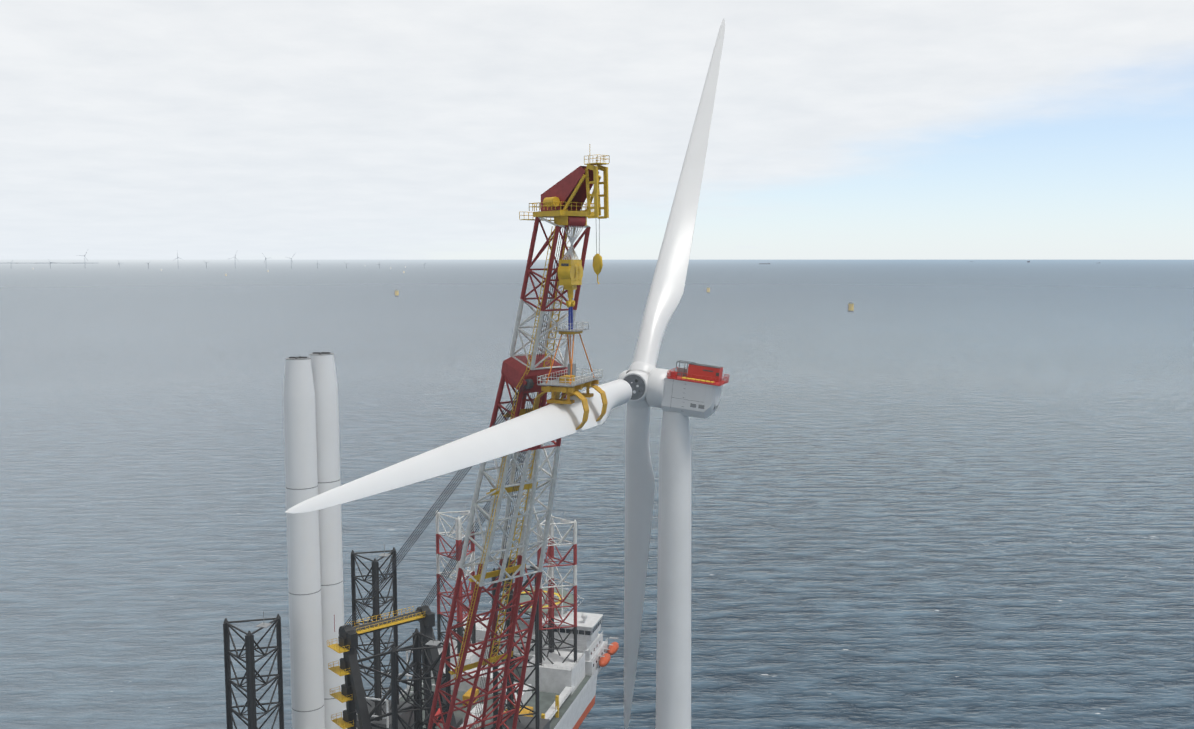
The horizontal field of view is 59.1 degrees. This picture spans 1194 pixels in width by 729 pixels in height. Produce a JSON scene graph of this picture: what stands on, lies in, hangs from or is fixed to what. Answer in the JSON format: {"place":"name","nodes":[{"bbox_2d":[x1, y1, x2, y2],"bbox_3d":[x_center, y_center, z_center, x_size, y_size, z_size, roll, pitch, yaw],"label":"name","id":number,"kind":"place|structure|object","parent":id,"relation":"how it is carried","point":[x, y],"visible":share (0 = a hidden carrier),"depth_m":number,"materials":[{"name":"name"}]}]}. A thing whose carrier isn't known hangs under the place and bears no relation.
{"place":"outdoors","nodes":[
{"label":"outdoors","id":0,"kind":"place"},
{"bbox_2d":[0,260,1193,728],"bbox_3d":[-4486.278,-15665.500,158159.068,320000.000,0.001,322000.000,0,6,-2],"label":"sea water","id":1,"kind":"structure","parent":0,"point":[942,494],"depth_m":722.68,"materials":[{"name":"liquid"}]},
{"bbox_2d":[11,252,425,268],"bbox_3d":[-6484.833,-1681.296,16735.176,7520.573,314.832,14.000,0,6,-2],"label":"distant wind turbines","id":2,"kind":"object","parent":1,"relation":"on","point":[209,261],"visible":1,"depth_m":16752.89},
{"bbox_2d":[223,510,618,728],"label":"jack up vessel","id":3,"kind":"object","parent":1,"relation":"in","point":[570,653],"visible":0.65,"depth_m":290.30,"materials":[{"name":"black metal"}]},
{"bbox_2d":[283,351,346,728],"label":"turbine tower sections","id":4,"kind":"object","parent":3,"relation":"on","point":[312,469],"depth_m":228.46,"materials":[{"name":"grey metal"}]},
{"bbox_2d":[327,154,609,728],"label":"crane","id":5,"kind":"object","parent":3,"relation":"on","point":[562,201],"visible":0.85,"depth_m":185.18,"materials":[{"name":"red metal"}]},
{"bbox_2d":[558,260,582,307],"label":"crane hook block","id":6,"kind":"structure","parent":5,"relation":"attached to","point":[570,274],"depth_m":164.54,"materials":[{"name":"yellow metal"}]},
{"bbox_2d":[533,307,607,429],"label":"blade lifting yoke","id":7,"kind":"object","parent":6,"relation":"hanging from","point":[571,383],"visible":0.88,"depth_m":165.05,"materials":[{"name":"yellow metal"}]},
{"bbox_2d":[285,379,631,513],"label":"blade","id":8,"kind":"object","parent":7,"relation":"hanging from","point":[547,423],"visible":0.98,"depth_m":137.97,"materials":[{"name":"white plastic"}]},
{"bbox_2d":[32,266,853,311],"bbox_3d":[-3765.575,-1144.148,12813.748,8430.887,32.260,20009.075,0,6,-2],"label":"monopile foundations","id":9,"kind":"object","parent":1,"relation":"in","point":[850,304],"visible":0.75,"depth_m":4222.62,"materials":[{"name":"yellow metal"}]},
{"bbox_2d":[618,18,728,728],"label":"wind turbine","id":10,"kind":"object","parent":1,"relation":"in","point":[680,396],"visible":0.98,"depth_m":201.99,"materials":[{"name":"grey metal"}]},
{"bbox_2d":[0,0,1193,259],"label":"sky","id":11,"kind":"structure","parent":0,"point":[130,129],"materials":[{"name":"white"}]}
]}

